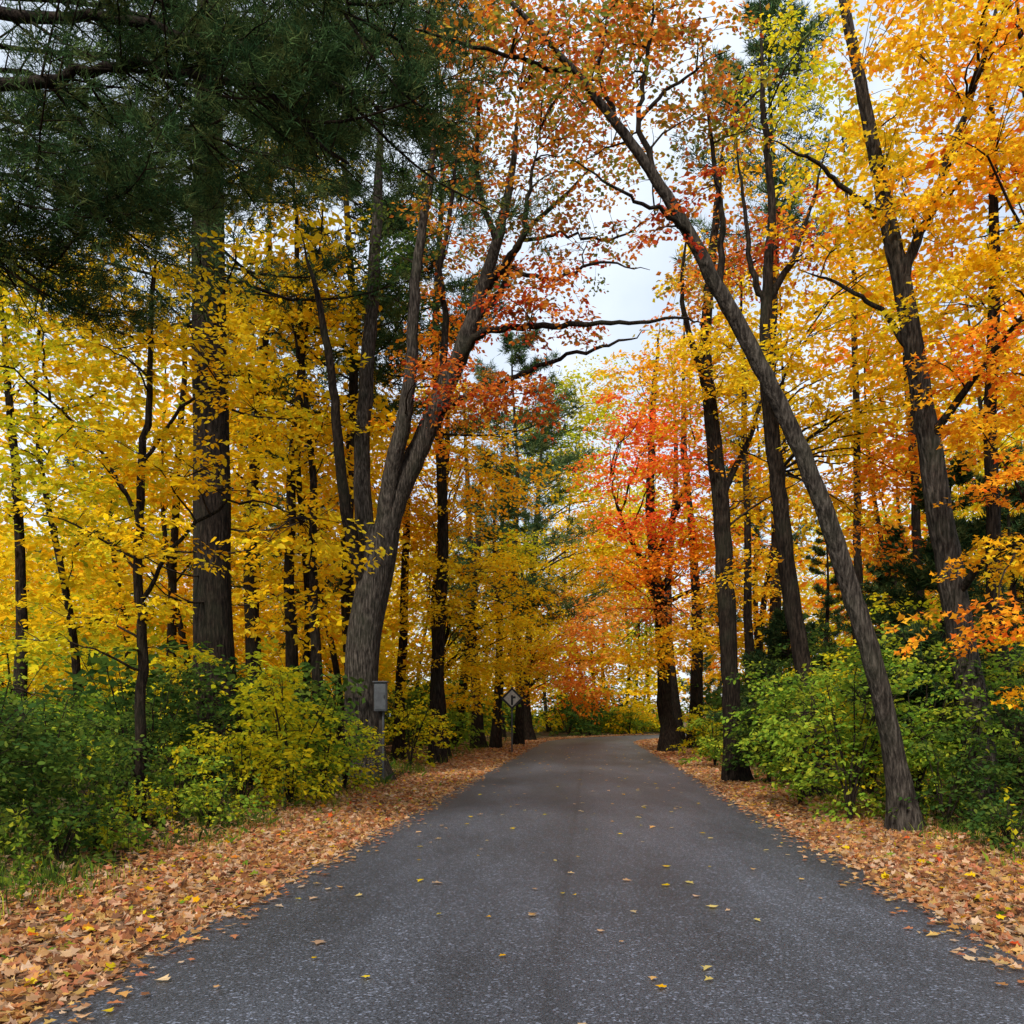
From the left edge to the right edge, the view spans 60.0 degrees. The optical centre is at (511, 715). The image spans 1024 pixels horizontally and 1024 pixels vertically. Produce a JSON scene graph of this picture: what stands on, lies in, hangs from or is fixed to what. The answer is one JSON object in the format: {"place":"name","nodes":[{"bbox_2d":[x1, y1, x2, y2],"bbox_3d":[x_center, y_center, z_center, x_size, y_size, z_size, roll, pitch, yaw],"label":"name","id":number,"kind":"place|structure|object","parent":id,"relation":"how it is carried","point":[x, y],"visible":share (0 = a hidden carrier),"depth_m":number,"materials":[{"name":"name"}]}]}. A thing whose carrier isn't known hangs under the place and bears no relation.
{"place":"outdoors","nodes":[
{"label":"outdoors","id":0,"kind":"place"},
{"bbox_2d":[0,722,1023,1023],"bbox_3d":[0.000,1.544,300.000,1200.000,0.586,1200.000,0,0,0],"label":"ground","id":1,"kind":"structure","parent":0,"point":[230,874],"depth_m":9.19,"materials":[{"name":"orange plant"}]},
{"bbox_2d":[0,294,61,672],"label":"maple tree","id":2,"kind":"object","parent":1,"relation":"on","point":[28,393],"visible":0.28,"depth_m":28.15,"materials":[{"name":"yellow plant"}]},
{"bbox_2d":[0,98,92,492],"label":"maple tree","id":3,"kind":"object","parent":1,"relation":"on","point":[7,317],"visible":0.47,"depth_m":18.65,"materials":[{"name":"yellow plant"}]},
{"bbox_2d":[0,676,105,858],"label":"shrub","id":4,"kind":"object","parent":1,"relation":"on","point":[17,739],"visible":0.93,"depth_m":9.30,"materials":[{"name":"green plant"}]},
{"bbox_2d":[0,641,128,813],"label":"shrub","id":5,"kind":"object","parent":1,"relation":"on","point":[90,699],"visible":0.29,"depth_m":12.76,"materials":[{"name":"green plant"}]},
{"bbox_2d":[0,226,131,766],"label":"maple tree","id":6,"kind":"object","parent":1,"relation":"on","point":[18,526],"visible":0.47,"depth_m":21.93,"materials":[{"name":"yellow plant"}]},
{"bbox_2d":[1,792,147,864],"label":"shrub","id":7,"kind":"object","parent":1,"relation":"on","point":[70,823],"visible":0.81,"depth_m":9.29,"materials":[{"name":"green plant"}]},
{"bbox_2d":[0,691,157,843],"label":"shrub","id":8,"kind":"object","parent":1,"relation":"on","point":[69,720],"visible":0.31,"depth_m":10.99,"materials":[{"name":"green plant"}]},
{"bbox_2d":[0,374,192,728],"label":"maple tree","id":9,"kind":"object","parent":1,"relation":"on","point":[77,610],"visible":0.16,"depth_m":33.44,"materials":[{"name":"yellow plant"}]},
{"bbox_2d":[0,432,192,704],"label":"maple tree","id":10,"kind":"object","parent":1,"relation":"on","point":[38,559],"visible":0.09,"depth_m":46.07,"materials":[{"name":"yellow plant"}]},
{"bbox_2d":[17,720,191,830],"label":"shrub","id":11,"kind":"object","parent":1,"relation":"on","point":[147,772],"visible":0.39,"depth_m":12.43,"materials":[{"name":"green plant"}]},
{"bbox_2d":[53,800,164,854],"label":"shrub","id":12,"kind":"object","parent":1,"relation":"on","point":[115,838],"visible":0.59,"depth_m":10.18,"materials":[{"name":"green plant"}]},
{"bbox_2d":[0,221,233,713],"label":"maple tree","id":13,"kind":"object","parent":1,"relation":"on","point":[64,583],"visible":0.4,"depth_m":24.41,"materials":[{"name":"yellow plant"}]},
{"bbox_2d":[35,424,243,711],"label":"maple tree","id":14,"kind":"object","parent":1,"relation":"on","point":[158,633],"visible":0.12,"depth_m":38.29,"materials":[{"name":"yellow plant"}]},
{"bbox_2d":[91,775,195,829],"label":"shrub","id":15,"kind":"object","parent":1,"relation":"on","point":[132,811],"visible":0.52,"depth_m":12.08,"materials":[{"name":"green plant"}]},
{"bbox_2d":[42,637,259,787],"bbox_3d":[-7.534,0.335,17.554,4.418,3.527,3.583,0,0,37],"label":"shrub","id":16,"kind":"object","parent":1,"relation":"on","point":[103,662],"visible":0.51,"depth_m":17.09,"materials":[{"name":"green plant"}]},
{"bbox_2d":[80,673,242,799],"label":"shrub","id":17,"kind":"object","parent":1,"relation":"on","point":[162,733],"visible":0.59,"depth_m":16.02,"materials":[{"name":"green plant"}]},
{"bbox_2d":[84,739,244,824],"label":"shrub","id":18,"kind":"object","parent":1,"relation":"on","point":[173,776],"visible":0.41,"depth_m":13.36,"materials":[{"name":"green plant"}]},
{"bbox_2d":[28,325,325,691],"bbox_3d":[-11.439,-5.805,31.245,9.310,15.225,8.897,0,0,-41],"label":"maple tree","id":19,"kind":"object","parent":1,"relation":"on","point":[181,636],"visible":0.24,"depth_m":30.33,"materials":[{"name":"yellow plant"}]},
{"bbox_2d":[90,184,283,759],"bbox_3d":[-10.797,-8.184,30.193,6.517,19.890,4.516,0,0,-14],"label":"maple tree","id":20,"kind":"object","parent":1,"relation":"on","point":[171,626],"visible":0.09,"depth_m":29.92,"materials":[{"name":"yellow plant"}]},
{"bbox_2d":[94,655,289,795],"bbox_3d":[-6.290,0.243,18.135,3.269,3.003,2.857,0,0,9],"label":"shrub","id":21,"kind":"object","parent":1,"relation":"on","point":[189,684],"visible":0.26,"depth_m":18.08,"materials":[{"name":"green plant"}]},
{"bbox_2d":[0,228,392,827],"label":"maple tree","id":22,"kind":"object","parent":1,"relation":"on","point":[140,470],"visible":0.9,"depth_m":12.06,"materials":[{"name":"yellow plant"}]},
{"bbox_2d":[112,655,283,775],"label":"shrub","id":23,"kind":"object","parent":1,"relation":"on","point":[212,686],"visible":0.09,"depth_m":20.00,"materials":[{"name":"green plant"}]},
{"bbox_2d":[0,0,424,789],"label":"pine tree","id":24,"kind":"object","parent":1,"relation":"on","point":[212,610],"visible":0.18,"depth_m":19.66,"materials":[{"name":"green plant"}]},
{"bbox_2d":[176,777,268,827],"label":"shrub","id":25,"kind":"object","parent":1,"relation":"on","point":[208,800],"visible":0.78,"depth_m":12.34,"materials":[{"name":"green plant"}]},
{"bbox_2d":[107,110,346,768],"bbox_3d":[-8.210,-7.847,26.105,7.061,19.246,4.946,0,0,0],"label":"maple tree","id":26,"kind":"object","parent":1,"relation":"on","point":[251,645],"visible":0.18,"depth_m":25.84,"materials":[{"name":"yellow plant"}]},
{"bbox_2d":[172,718,330,813],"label":"shrub","id":27,"kind":"object","parent":1,"relation":"on","point":[240,736],"visible":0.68,"depth_m":15.04,"materials":[{"name":"green plant"}]},
{"bbox_2d":[177,269,327,628],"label":"tree","id":28,"kind":"object","parent":1,"relation":"on","point":[190,567],"visible":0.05,"depth_m":39.29,"materials":[{"name":"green plant"}]},
{"bbox_2d":[0,0,560,349],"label":"pine tree","id":29,"kind":"object","parent":1,"relation":"on","point":[296,52],"visible":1,"depth_m":8.93,"materials":[{"name":"green plant"}]},
{"bbox_2d":[210,637,360,803],"bbox_3d":[-4.002,0.118,16.117,2.545,3.102,2.959,0,0,0],"label":"shrub","id":30,"kind":"object","parent":1,"relation":"on","point":[275,699],"visible":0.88,"depth_m":15.89,"materials":[{"name":"green plant"}]},
{"bbox_2d":[166,143,423,717],"bbox_3d":[-5.663,-6.548,24.341,6.900,16.712,6.747,0,0,-37],"label":"maple tree","id":31,"kind":"object","parent":1,"relation":"on","point":[339,623],"visible":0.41,"depth_m":24.09,"materials":[{"name":"yellow plant"}]},
{"bbox_2d":[231,248,371,718],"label":"maple tree","id":32,"kind":"object","parent":1,"relation":"on","point":[330,583],"visible":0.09,"depth_m":33.40,"materials":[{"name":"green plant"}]},
{"bbox_2d":[237,661,375,774],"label":"shrub","id":33,"kind":"object","parent":1,"relation":"on","point":[306,666],"visible":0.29,"depth_m":21.14,"materials":[{"name":"green plant"}]},
{"bbox_2d":[225,136,388,767],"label":"maple tree","id":34,"kind":"object","parent":1,"relation":"on","point":[291,652],"visible":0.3,"depth_m":23.86,"materials":[{"name":"yellow plant"}]},
{"bbox_2d":[259,681,374,794],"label":"shrub","id":35,"kind":"object","parent":1,"relation":"on","point":[316,744],"visible":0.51,"depth_m":17.70,"materials":[{"name":"green plant"}]},
{"bbox_2d":[231,247,410,769],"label":"maple tree","id":36,"kind":"object","parent":1,"relation":"on","point":[315,637],"visible":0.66,"depth_m":22.86,"materials":[{"name":"yellow plant"}]},
{"bbox_2d":[231,344,436,756],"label":"maple tree","id":37,"kind":"object","parent":1,"relation":"on","point":[335,656],"visible":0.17,"depth_m":29.94,"materials":[{"name":"yellow plant"}]},
{"bbox_2d":[306,717,388,789],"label":"shrub","id":38,"kind":"object","parent":1,"relation":"on","point":[352,743],"visible":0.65,"depth_m":19.07,"materials":[{"name":"green plant"}]},
{"bbox_2d":[229,2,482,673],"bbox_3d":[-4.870,-9.732,26.917,8.661,22.996,8.202,0,0,0],"label":"pine tree","id":39,"kind":"object","parent":1,"relation":"on","point":[381,336],"visible":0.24,"depth_m":26.07,"materials":[{"name":"green plant"}]},
{"bbox_2d":[262,394,496,687],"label":"maple tree","id":40,"kind":"object","parent":1,"relation":"on","point":[411,627],"visible":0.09,"depth_m":39.73,"materials":[{"name":"yellow plant"}]},
{"bbox_2d":[372,681,388,780],"bbox_3d":[-3.102,0.440,21.000,0.350,2.520,0.360,0,0,0],"label":"utility box","id":41,"kind":"object","parent":1,"relation":"on","point":[381,697],"visible":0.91,"depth_m":20.88,"materials":[{"name":"grey metal"}]},
{"bbox_2d":[345,247,476,761],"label":"maple tree","id":42,"kind":"object","parent":1,"relation":"on","point":[403,644],"visible":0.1,"depth_m":32.84,"materials":[{"name":"yellow plant"}]},
{"bbox_2d":[385,690,461,767],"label":"shrub","id":43,"kind":"object","parent":1,"relation":"on","point":[398,727],"visible":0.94,"depth_m":27.02,"materials":[{"name":"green plant"}]},
{"bbox_2d":[382,513,491,729],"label":"maple tree","id":44,"kind":"object","parent":1,"relation":"on","point":[419,641],"visible":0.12,"depth_m":51.05,"materials":[{"name":"yellow plant"}]},
{"bbox_2d":[290,30,584,763],"bbox_3d":[-2.045,-10.717,30.131,9.138,24.970,7.492,0,0,24],"label":"pine tree","id":45,"kind":"object","parent":1,"relation":"on","point":[437,674],"visible":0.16,"depth_m":29.76,"materials":[{"name":"green plant"}]},
{"bbox_2d":[409,705,484,749],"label":"shrub","id":46,"kind":"object","parent":1,"relation":"on","point":[452,717],"visible":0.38,"depth_m":39.07,"materials":[{"name":"green plant"}]},
{"bbox_2d":[395,372,505,743],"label":"maple tree","id":47,"kind":"object","parent":1,"relation":"on","point":[469,539],"visible":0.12,"depth_m":47.85,"materials":[{"name":"yellow plant"}]},
{"bbox_2d":[405,683,520,746],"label":"shrub","id":48,"kind":"object","parent":1,"relation":"on","point":[489,723],"visible":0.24,"depth_m":46.54,"materials":[{"name":"green plant"}]},
{"bbox_2d":[370,388,583,756],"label":"maple tree","id":49,"kind":"object","parent":1,"relation":"on","point":[456,603],"visible":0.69,"depth_m":31.30,"materials":[{"name":"yellow plant"}]},
{"bbox_2d":[413,442,581,747],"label":"pine tree","id":50,"kind":"object","parent":1,"relation":"on","point":[495,741],"visible":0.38,"depth_m":43.69,"materials":[{"name":"green plant"}]},
{"bbox_2d":[424,443,576,747],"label":"maple tree","id":51,"kind":"object","parent":1,"relation":"on","point":[476,701],"visible":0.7,"depth_m":41.44,"materials":[{"name":"yellow plant"}]},
{"bbox_2d":[300,0,711,781],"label":"oak tree","id":52,"kind":"object","parent":1,"relation":"on","point":[402,470],"visible":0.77,"depth_m":21.34,"materials":[{"name":"orange plant"}]},
{"bbox_2d":[0,738,1020,906],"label":"roadside weeds","id":53,"kind":"object","parent":1,"relation":"on","point":[19,840],"visible":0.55,"depth_m":10.97,"materials":[{"name":"green plant"}]},
{"bbox_2d":[0,733,1023,1023],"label":"fallen leaves","id":54,"kind":"object","parent":1,"relation":"on","point":[932,867],"visible":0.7,"depth_m":9.07,"materials":[{"name":"orange plant"}]},
{"bbox_2d":[0,736,1023,919],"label":"grass","id":55,"kind":"structure","parent":1,"relation":"on","point":[51,874],"depth_m":11.12,"materials":[{"name":"green plant"}]},
{"bbox_2d":[427,314,616,744],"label":"pine tree","id":56,"kind":"object","parent":1,"relation":"on","point":[516,351],"visible":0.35,"depth_m":48.71,"materials":[{"name":"green plant"}]},
{"bbox_2d":[510,508,621,731],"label":"maple tree","id":57,"kind":"object","parent":1,"relation":"on","point":[546,721],"visible":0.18,"depth_m":79.21,"materials":[{"name":"yellow plant"}]},
{"bbox_2d":[535,693,600,735],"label":"shrub","id":58,"kind":"object","parent":1,"relation":"on","point":[573,722],"visible":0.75,"depth_m":70.78,"materials":[{"name":"green plant"}]},
{"bbox_2d":[498,355,660,739],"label":"maple tree","id":59,"kind":"object","parent":1,"relation":"on","point":[589,638],"visible":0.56,"depth_m":58.18,"materials":[{"name":"yellow plant"}]},
{"bbox_2d":[531,446,655,729],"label":"maple tree","id":60,"kind":"object","parent":1,"relation":"on","point":[605,625],"visible":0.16,"depth_m":83.10,"materials":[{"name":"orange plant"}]},
{"bbox_2d":[556,497,686,730],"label":"maple tree","id":61,"kind":"object","parent":1,"relation":"on","point":[634,692],"visible":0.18,"depth_m":86.97,"materials":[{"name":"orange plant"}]},
{"bbox_2d":[605,461,689,724],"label":"maple tree","id":62,"kind":"object","parent":1,"relation":"on","point":[635,685],"visible":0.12,"depth_m":91.48,"materials":[{"name":"orange plant"}]},
{"bbox_2d":[611,486,713,714],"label":"maple tree","id":63,"kind":"object","parent":1,"relation":"on","point":[679,657],"visible":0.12,"depth_m":96.14,"materials":[{"name":"orange plant"}]},
{"bbox_2d":[401,0,924,831],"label":"oak tree","id":64,"kind":"object","parent":1,"relation":"on","point":[897,776],"visible":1,"depth_m":11.86,"materials":[{"name":"orange plant"}]},
{"bbox_2d":[621,336,713,743],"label":"maple tree","id":65,"kind":"object","parent":1,"relation":"on","point":[675,701],"visible":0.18,"depth_m":49.78,"materials":[{"name":"plant"}]},
{"bbox_2d":[614,306,737,747],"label":"maple tree","id":66,"kind":"object","parent":1,"relation":"on","point":[696,692],"visible":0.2,"depth_m":43.80,"materials":[{"name":"orange plant"}]},
{"bbox_2d":[563,326,812,751],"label":"maple tree","id":67,"kind":"object","parent":1,"relation":"on","point":[652,580],"visible":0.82,"depth_m":36.22,"materials":[{"name":"orange plant"}]},
{"bbox_2d":[677,710,722,764],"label":"shrub","id":68,"kind":"object","parent":1,"relation":"on","point":[708,747],"visible":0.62,"depth_m":27.55,"materials":[{"name":"green plant"}]},
{"bbox_2d":[624,267,852,686],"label":"maple tree","id":69,"kind":"object","parent":1,"relation":"on","point":[740,640],"visible":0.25,"depth_m":38.31,"materials":[{"name":"yellow plant"}]},
{"bbox_2d":[671,463,811,689],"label":"maple tree","id":70,"kind":"object","parent":1,"relation":"on","point":[716,675],"visible":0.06,"depth_m":58.65,"materials":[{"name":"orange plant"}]},
{"bbox_2d":[644,229,847,759],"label":"maple tree","id":71,"kind":"object","parent":1,"relation":"on","point":[748,627],"visible":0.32,"depth_m":29.90,"materials":[{"name":"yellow plant"}]},
{"bbox_2d":[687,370,817,648],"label":"maple tree","id":72,"kind":"object","parent":1,"relation":"on","point":[795,536],"visible":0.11,"depth_m":49.07,"materials":[{"name":"yellow plant"}]},
{"bbox_2d":[633,0,874,781],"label":"maple tree","id":73,"kind":"object","parent":1,"relation":"on","point":[719,480],"visible":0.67,"depth_m":21.83,"materials":[{"name":"yellow plant"}]},
{"bbox_2d":[711,689,803,782],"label":"shrub","id":74,"kind":"object","parent":1,"relation":"on","point":[746,732],"visible":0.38,"depth_m":20.87,"materials":[{"name":"green plant"}]},
{"bbox_2d":[663,0,860,749],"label":"pine tree","id":75,"kind":"object","parent":1,"relation":"on","point":[754,45],"visible":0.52,"depth_m":32.74,"materials":[{"name":"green plant"}]},
{"bbox_2d":[703,602,852,748],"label":"hemlock tree","id":76,"kind":"object","parent":1,"relation":"on","point":[777,625],"visible":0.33,"depth_m":26.87,"materials":[{"name":"green plant"}]},
{"bbox_2d":[712,660,870,804],"bbox_3d":[5.106,0.372,15.907,2.544,2.822,2.975,0,0,29],"label":"shrub","id":77,"kind":"object","parent":1,"relation":"on","point":[776,703],"visible":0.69,"depth_m":15.73,"materials":[{"name":"green plant"}]},
{"bbox_2d":[742,613,877,786],"bbox_3d":[6.690,-0.269,19.047,3.474,3.912,3.015,0,0,0],"label":"shrub","id":78,"kind":"object","parent":1,"relation":"on","point":[785,664],"visible":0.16,"depth_m":18.71,"materials":[{"name":"green plant"}]},
{"bbox_2d":[805,520,849,737],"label":"hemlock tree","id":79,"kind":"object","parent":1,"relation":"on","point":[814,560],"visible":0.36,"depth_m":27.67,"materials":[{"name":"green plant"}]},
{"bbox_2d":[699,0,983,798],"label":"maple tree","id":80,"kind":"object","parent":1,"relation":"on","point":[777,466],"visible":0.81,"depth_m":17.83,"materials":[{"name":"yellow plant"}]},
{"bbox_2d":[747,635,943,823],"bbox_3d":[5.156,0.306,13.522,2.842,3.008,2.637,0,0,0],"label":"shrub","id":81,"kind":"object","parent":1,"relation":"on","point":[852,793],"visible":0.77,"depth_m":13.58,"materials":[{"name":"green plant"}]},
{"bbox_2d":[779,592,947,797],"bbox_3d":[6.783,-0.302,17.033,2.893,3.930,3.957,0,0,0],"label":"shrub","id":82,"kind":"object","parent":1,"relation":"on","point":[834,658],"visible":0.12,"depth_m":16.75,"materials":[{"name":"green plant"}]},
{"bbox_2d":[790,521,938,702],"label":"hemlock tree","id":83,"kind":"object","parent":1,"relation":"on","point":[880,581],"visible":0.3,"depth_m":25.88,"materials":[{"name":"green plant"}]},
{"bbox_2d":[751,70,984,768],"bbox_3d":[10.275,-8.445,26.029,5.287,20.395,4.959,0,0,-34],"label":"maple tree","id":84,"kind":"object","parent":1,"relation":"on","point":[857,561],"visible":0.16,"depth_m":25.91,"materials":[{"name":"yellow plant"}]},
{"bbox_2d":[740,247,1010,665],"bbox_3d":[13.306,-7.298,32.642,9.576,18.238,7.998,0,0,29],"label":"maple tree","id":85,"kind":"object","parent":1,"relation":"on","point":[842,519],"visible":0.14,"depth_m":32.92,"materials":[{"name":"yellow plant"}]},
{"bbox_2d":[756,0,1023,823],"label":"maple tree","id":86,"kind":"object","parent":1,"relation":"on","point":[954,583],"visible":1,"depth_m":12.54,"materials":[{"name":"orange plant"}]},
{"bbox_2d":[806,336,989,736],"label":"maple tree","id":87,"kind":"object","parent":1,"relation":"on","point":[900,520],"visible":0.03,"depth_m":41.35,"materials":[{"name":"orange plant"}]},
{"bbox_2d":[775,110,1023,777],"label":"maple tree","id":88,"kind":"object","parent":1,"relation":"on","point":[916,520],"visible":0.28,"depth_m":21.94,"materials":[{"name":"yellow plant"}]},
{"bbox_2d":[803,640,1018,817],"bbox_3d":[6.343,0.311,13.809,2.346,3.002,2.992,0,0,-34],"label":"shrub","id":89,"kind":"object","parent":1,"relation":"on","point":[921,770],"visible":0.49,"depth_m":13.39,"materials":[{"name":"green plant"}]},
{"bbox_2d":[804,0,1023,805],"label":"maple tree","id":90,"kind":"object","parent":1,"relation":"on","point":[1004,177],"visible":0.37,"depth_m":15.35,"materials":[{"name":"orange plant"}]},
{"bbox_2d":[821,449,1023,775],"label":"hemlock tree","id":91,"kind":"object","parent":1,"relation":"on","point":[966,532],"visible":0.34,"depth_m":18.58,"materials":[{"name":"green plant"}]},
{"bbox_2d":[825,0,1023,800],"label":"maple tree","id":92,"kind":"object","parent":1,"relation":"on","point":[993,520],"visible":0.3,"depth_m":15.94,"materials":[{"name":"orange plant"}]},
{"bbox_2d":[829,619,1023,781],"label":"shrub","id":93,"kind":"object","parent":1,"relation":"on","point":[921,689],"visible":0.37,"depth_m":14.94,"materials":[{"name":"green plant"}]},
{"bbox_2d":[847,617,1023,809],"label":"shrub","id":94,"kind":"object","parent":1,"relation":"on","point":[995,678],"visible":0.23,"depth_m":14.61,"materials":[{"name":"green plant"}]},
{"bbox_2d":[874,723,1023,832],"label":"shrub","id":95,"kind":"object","parent":1,"relation":"on","point":[953,794],"visible":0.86,"depth_m":11.98,"materials":[{"name":"green plant"}]},
{"bbox_2d":[882,245,1023,667],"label":"maple tree","id":96,"kind":"object","parent":1,"relation":"on","point":[980,407],"visible":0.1,"depth_m":24.75,"materials":[{"name":"orange plant"}]},
{"bbox_2d":[905,443,1023,768],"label":"maple tree","id":97,"kind":"object","parent":1,"relation":"on","point":[1013,523],"visible":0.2,"depth_m":21.97,"materials":[{"name":"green plant"}]},
{"bbox_2d":[932,658,1023,818],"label":"shrub","id":98,"kind":"object","parent":1,"relation":"on","point":[1013,750],"visible":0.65,"depth_m":13.05,"materials":[{"name":"green plant"}]},
{"bbox_2d":[953,794,1023,856],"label":"shrub","id":99,"kind":"object","parent":1,"relation":"on","point":[998,820],"visible":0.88,"depth_m":10.41,"materials":[{"name":"green plant"}]},
{"bbox_2d":[0,0,1023,717],"label":"sky","id":100,"kind":"structure","parent":0,"point":[630,296],"materials":[{"name":"white"}]},
{"bbox_2d":[30,734,1023,1023],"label":"asphalt road","id":101,"kind":"structure","parent":0,"point":[426,950],"depth_m":6.45,"materials":[{"name":"grey asphalt"}]},
{"bbox_2d":[101,747,822,1023],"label":"leaves on road","id":102,"kind":"object","parent":101,"relation":"on","point":[165,977],"visible":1,"depth_m":7.26,"materials":[{"name":"yellow plant"}]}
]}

